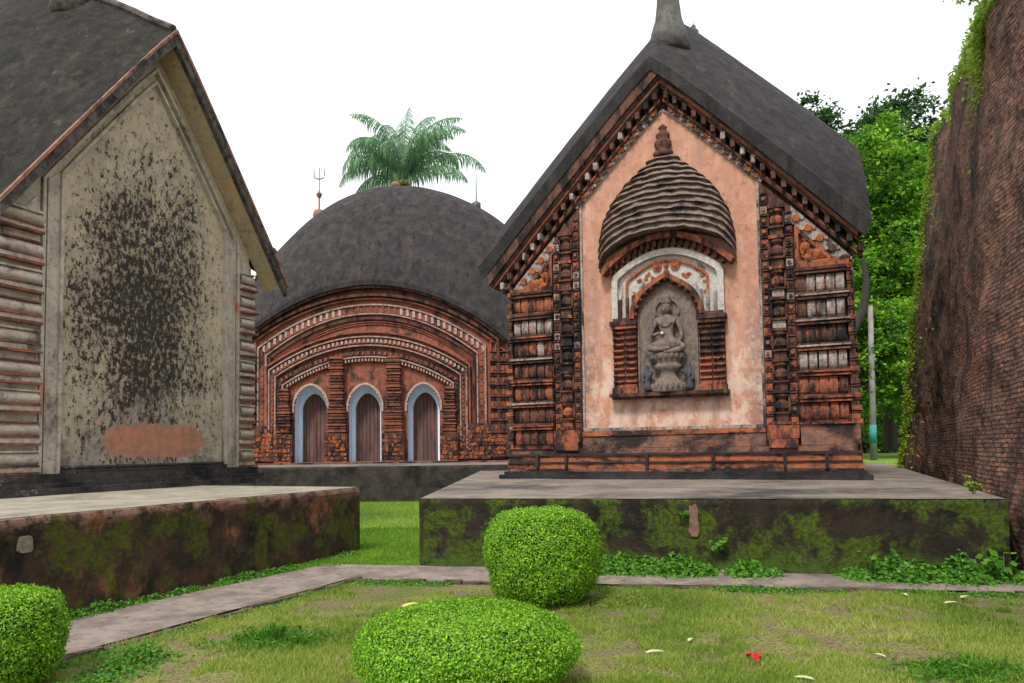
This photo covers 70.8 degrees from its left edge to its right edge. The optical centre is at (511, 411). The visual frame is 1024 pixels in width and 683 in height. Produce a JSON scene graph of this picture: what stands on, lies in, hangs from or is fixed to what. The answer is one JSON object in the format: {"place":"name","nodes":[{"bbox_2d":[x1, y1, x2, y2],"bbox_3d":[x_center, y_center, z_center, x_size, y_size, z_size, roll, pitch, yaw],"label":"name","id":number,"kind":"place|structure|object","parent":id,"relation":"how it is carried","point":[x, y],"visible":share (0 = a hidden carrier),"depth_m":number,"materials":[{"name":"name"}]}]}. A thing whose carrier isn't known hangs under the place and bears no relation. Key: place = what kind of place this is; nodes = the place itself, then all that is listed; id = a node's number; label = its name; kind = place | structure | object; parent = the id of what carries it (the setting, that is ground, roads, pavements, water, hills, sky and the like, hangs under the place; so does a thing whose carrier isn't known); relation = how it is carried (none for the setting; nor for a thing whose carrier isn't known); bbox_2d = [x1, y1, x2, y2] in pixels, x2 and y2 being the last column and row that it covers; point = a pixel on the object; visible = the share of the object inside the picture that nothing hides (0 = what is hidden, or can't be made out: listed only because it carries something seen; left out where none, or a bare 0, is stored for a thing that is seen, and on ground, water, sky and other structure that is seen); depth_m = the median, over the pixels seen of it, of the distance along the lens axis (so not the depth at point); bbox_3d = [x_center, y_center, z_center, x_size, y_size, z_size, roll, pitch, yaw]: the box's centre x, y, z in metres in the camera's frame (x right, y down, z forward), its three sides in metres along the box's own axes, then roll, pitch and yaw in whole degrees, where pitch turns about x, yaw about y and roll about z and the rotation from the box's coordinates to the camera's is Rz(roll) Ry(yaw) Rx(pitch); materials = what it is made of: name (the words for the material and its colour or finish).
{"place":"outdoors","nodes":[
{"label":"outdoors","id":0,"kind":"place"},
{"bbox_2d":[278,500,419,570],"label":"lush grass","id":1,"kind":"structure","parent":0,"point":[381,548],"depth_m":12.23,"materials":[{"name":"green plant"}]},
{"bbox_2d":[215,460,538,501],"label":"stone terrace","id":2,"kind":"structure","parent":0,"point":[397,482],"depth_m":22.75,"materials":[{"name":"grey stone"}]},
{"bbox_2d":[252,167,509,464],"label":"temple","id":3,"kind":"structure","parent":2,"relation":"on","point":[382,331],"depth_m":28.15,"materials":[{"name":"red brick"}]},
{"bbox_2d":[299,387,326,461],"bbox_3d":[-7.823,0.559,28.651,1.240,3.050,0.170,-1,-3,0],"label":"doorway","id":4,"kind":"structure","parent":3,"relation":"in","point":[311,391],"depth_m":28.59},
{"bbox_2d":[303,394,326,461],"bbox_3d":[-7.829,0.675,28.661,1.012,2.788,0.086,-1,-3,0],"label":"door","id":5,"kind":"structure","parent":3,"relation":"in","point":[314,408],"depth_m":28.65,"materials":[{"name":"brown wood"}]},
{"bbox_2d":[352,386,380,461],"bbox_3d":[-5.713,0.530,28.651,1.240,3.050,0.170,-1,-3,0],"label":"doorway","id":6,"kind":"structure","parent":3,"relation":"in","point":[367,389],"depth_m":28.59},
{"bbox_2d":[356,393,380,461],"bbox_3d":[-5.717,0.646,28.659,1.014,2.788,0.089,-1,-3,0],"label":"door","id":7,"kind":"structure","parent":3,"relation":"in","point":[367,423],"depth_m":28.64,"materials":[{"name":"brown wood"}]},
{"bbox_2d":[410,386,439,460],"bbox_3d":[-3.433,0.498,28.651,1.240,3.050,0.170,-1,-3,0],"label":"doorway","id":8,"kind":"structure","parent":3,"relation":"in","point":[423,389],"depth_m":28.59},
{"bbox_2d":[413,392,437,460],"bbox_3d":[-3.436,0.614,28.662,1.013,2.788,0.082,-1,-3,0],"label":"door","id":9,"kind":"structure","parent":3,"relation":"in","point":[425,410],"depth_m":28.65,"materials":[{"name":"brown wood"}]},
{"bbox_2d":[29,501,1023,682],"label":"ground","id":10,"kind":"structure","parent":0,"point":[772,642],"depth_m":6.21,"materials":[{"name":"green plant"}]},
{"bbox_2d":[0,583,72,682],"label":"clipped bush","id":11,"kind":"object","parent":10,"relation":"on","point":[35,624],"visible":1,"depth_m":4.86,"materials":[{"name":"green plant"}]},
{"bbox_2d":[53,636,199,682],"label":"ground weeds","id":12,"kind":"object","parent":10,"relation":"on","point":[150,655],"visible":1,"depth_m":5.37,"materials":[{"name":"green plant"}]},
{"bbox_2d":[0,485,359,617],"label":"stone terrace","id":13,"kind":"structure","parent":10,"relation":"on","point":[82,550],"depth_m":8.36,"materials":[{"name":"brown stone"}]},
{"bbox_2d":[0,0,288,498],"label":"temple","id":14,"kind":"structure","parent":13,"relation":"on","point":[136,246],"depth_m":12.03,"materials":[{"name":"paint"}]},
{"bbox_2d":[63,563,344,654],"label":"footpath","id":15,"kind":"structure","parent":10,"relation":"on","point":[98,629],"depth_m":7.41,"materials":[{"name":"grey concrete"}]},
{"bbox_2d":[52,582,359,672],"bbox_3d":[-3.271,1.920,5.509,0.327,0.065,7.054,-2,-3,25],"label":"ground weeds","id":16,"kind":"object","parent":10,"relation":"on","point":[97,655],"visible":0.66,"depth_m":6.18,"materials":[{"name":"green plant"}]},
{"bbox_2d":[67,550,363,620],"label":"ground weeds","id":17,"kind":"object","parent":10,"relation":"on","point":[248,576],"visible":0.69,"depth_m":8.19,"materials":[{"name":"green plant"}]},
{"bbox_2d":[174,618,351,659],"bbox_3d":[-1.967,1.886,6.137,1.543,0.220,1.163,-1,-3,0],"label":"grass tuft","id":18,"kind":"object","parent":10,"relation":"on","point":[266,636],"visible":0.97,"depth_m":6.02,"materials":[{"name":"green plant"}]},
{"bbox_2d":[402,602,419,606],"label":"fallen leaf","id":19,"kind":"object","parent":10,"relation":"on","point":[410,603],"visible":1,"depth_m":4.86,"materials":[{"name":"yellow plant"}]},
{"bbox_2d":[339,107,486,192],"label":"palm tree","id":20,"kind":"object","parent":10,"relation":"on","point":[402,162],"visible":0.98,"depth_m":42.64,"materials":[{"name":"green plant"}]},
{"bbox_2d":[348,596,585,682],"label":"clipped bush","id":21,"kind":"object","parent":10,"relation":"on","point":[476,639],"visible":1,"depth_m":4.42,"materials":[{"name":"green plant"}]},
{"bbox_2d":[60,576,1023,663],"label":"kerb","id":22,"kind":"structure","parent":10,"relation":"on","point":[271,602],"depth_m":7.83,"materials":[{"name":"concrete"}]},
{"bbox_2d":[482,504,602,606],"bbox_3d":[0.317,1.498,7.541,1.279,1.040,1.253,0,-3,-12],"label":"clipped bush","id":23,"kind":"object","parent":10,"relation":"on","point":[548,555],"visible":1,"depth_m":7.12,"materials":[{"name":"green plant"}]},
{"bbox_2d":[279,379,903,467],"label":"woodland","id":24,"kind":"object","parent":10,"relation":"on","point":[865,446],"visible":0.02,"depth_m":52.34,"materials":[{"name":"green plant"}]},
{"bbox_2d":[542,592,675,612],"bbox_3d":[1.040,1.932,7.404,1.511,0.170,0.884,-1,-3,0],"label":"grass tuft","id":25,"kind":"object","parent":10,"relation":"on","point":[612,600],"visible":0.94,"depth_m":7.35,"materials":[{"name":"green plant"}]},
{"bbox_2d":[646,649,663,652],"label":"fallen leaf","id":26,"kind":"object","parent":10,"relation":"on","point":[653,650],"visible":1,"depth_m":5.53,"materials":[{"name":"beige plant"}]},
{"bbox_2d":[330,564,1023,591],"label":"footpath","id":27,"kind":"structure","parent":10,"relation":"on","point":[397,572],"depth_m":8.58,"materials":[{"name":"grey concrete"}]},
{"bbox_2d":[355,578,1023,600],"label":"ground weeds","id":28,"kind":"object","parent":10,"relation":"on","point":[755,590],"visible":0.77,"depth_m":7.88,"materials":[{"name":"green plant"}]},
{"bbox_2d":[419,463,1010,573],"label":"stone terrace","id":29,"kind":"structure","parent":10,"relation":"on","point":[812,526],"depth_m":9.16,"materials":[{"name":"stone"}]},
{"bbox_2d":[478,0,873,479],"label":"temple","id":30,"kind":"structure","parent":29,"relation":"on","point":[717,194],"depth_m":15.15,"materials":[{"name":"brick"}]},
{"bbox_2d":[641,293,694,391],"bbox_3d":[3.265,-1.454,15.164,1.110,2.100,0.432,-2,-3,23],"label":"statue","id":31,"kind":"object","parent":30,"relation":"on","point":[667,361],"visible":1,"depth_m":15.04,"materials":[{"name":"stone"}]},
{"bbox_2d":[679,510,688,518],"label":"wild plant","id":32,"kind":"object","parent":29,"relation":"on","point":[683,513],"visible":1,"depth_m":9.09,"materials":[{"name":"green plant"}]},
{"bbox_2d":[709,537,727,551],"bbox_3d":[2.595,1.662,8.954,0.259,0.192,0.156,0,-3,-13],"label":"wild plant","id":33,"kind":"object","parent":29,"relation":"on","point":[720,545],"visible":1,"depth_m":8.97,"materials":[{"name":"green plant"}]},
{"bbox_2d":[964,474,982,493],"bbox_3d":[5.938,0.946,9.302,0.183,0.264,0.292,0,-3,-14],"label":"wild plant","id":34,"kind":"object","parent":29,"relation":"on","point":[972,488],"visible":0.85,"depth_m":9.29,"materials":[{"name":"green plant"}]},
{"bbox_2d":[745,651,760,660],"bbox_3d":[1.794,1.816,5.353,0.110,0.075,0.075,-2,12,15],"label":"flower","id":35,"kind":"object","parent":10,"relation":"on","point":[756,656],"visible":0.98,"depth_m":5.34,"materials":[{"name":"red plant"}]},
{"bbox_2d":[795,675,814,679],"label":"fallen leaf","id":36,"kind":"object","parent":10,"relation":"on","point":[803,676],"visible":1,"depth_m":4.85,"materials":[{"name":"beige plant"}]},
{"bbox_2d":[599,549,1023,593],"bbox_3d":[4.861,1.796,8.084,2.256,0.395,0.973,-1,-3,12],"label":"ground weeds","id":37,"kind":"object","parent":10,"relation":"on","point":[855,569],"visible":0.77,"depth_m":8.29,"materials":[{"name":"green plant"}]},
{"bbox_2d":[797,89,924,361],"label":"broadleaf tree","id":38,"kind":"object","parent":10,"relation":"on","point":[827,116],"visible":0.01,"depth_m":40.16,"materials":[{"name":"green plant"}]},
{"bbox_2d":[856,548,899,576],"bbox_3d":[4.320,1.803,8.484,0.413,0.372,0.352,2,-4,-39],"label":"wild plant","id":39,"kind":"object","parent":10,"relation":"on","point":[878,563],"visible":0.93,"depth_m":8.46,"materials":[{"name":"green plant"}]},
{"bbox_2d":[854,259,913,422],"bbox_3d":[15.840,-1.690,31.307,6.487,9.409,4.197,-1,-3,11],"label":"broadleaf tree","id":40,"kind":"object","parent":10,"relation":"on","point":[890,340],"visible":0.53,"depth_m":30.55,"materials":[{"name":"green plant"}]},
{"bbox_2d":[859,285,912,452],"bbox_3d":[21.110,-2.875,36.387,8.740,12.162,6.129,-1,-3,0],"label":"broadleaf tree","id":41,"kind":"object","parent":10,"relation":"on","point":[880,415],"visible":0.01,"depth_m":35.90,"materials":[{"name":"green plant"}]},
{"bbox_2d":[838,77,948,357],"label":"broadleaf tree","id":42,"kind":"object","parent":10,"relation":"on","point":[917,109],"visible":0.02,"depth_m":41.58,"materials":[{"name":"green plant"}]},
{"bbox_2d":[857,650,1023,682],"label":"grass tuft","id":43,"kind":"object","parent":10,"relation":"on","point":[966,667],"visible":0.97,"depth_m":4.93,"materials":[{"name":"green plant"}]},
{"bbox_2d":[902,0,1023,571],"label":"brick wall","id":44,"kind":"structure","parent":10,"relation":"on","point":[969,402],"depth_m":10.84,"materials":[{"name":"brown brick"}]},
{"bbox_2d":[894,0,997,468],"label":"creeper","id":45,"kind":"object","parent":44,"relation":"attached to","point":[972,48],"visible":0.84,"depth_m":18.97,"materials":[{"name":"green plant"}]},
{"bbox_2d":[942,0,989,5],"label":"hanging sprig","id":46,"kind":"object","parent":44,"relation":"attached to","point":[963,1],"visible":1,"depth_m":10.32,"materials":[{"name":"green plant"}]},
{"bbox_2d":[975,548,1020,579],"bbox_3d":[5.535,1.757,8.210,0.435,0.403,0.336,0,-3,-21],"label":"wild plant","id":47,"kind":"object","parent":10,"relation":"on","point":[995,567],"visible":0.91,"depth_m":8.16,"materials":[{"name":"green plant"}]},
{"bbox_2d":[117,0,979,278],"label":"sky","id":48,"kind":"structure","parent":0,"point":[283,81],"materials":[{"name":"white"}]},
{"bbox_2d":[862,450,898,465],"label":"garden lawn","id":49,"kind":"structure","parent":0,"point":[889,458],"depth_m":32.31,"materials":[{"name":"green plant"}]},
{"bbox_2d":[868,306,876,459],"bbox_3d":[15.028,-1.186,30.092,0.354,6.504,0.281,-1,-3,0],"label":"utility pole","id":50,"kind":"object","parent":49,"relation":"on","point":[872,426],"visible":0.87,"depth_m":30.00,"materials":[{"name":"concrete"}]},
{"bbox_2d":[841,106,929,450],"bbox_3d":[17.465,-6.077,33.198,9.040,15.744,6.568,-1,-3,0],"label":"broadleaf tree","id":51,"kind":"object","parent":49,"relation":"on","point":[896,227],"visible":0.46,"depth_m":32.52,"materials":[{"name":"green plant"}]}
]}

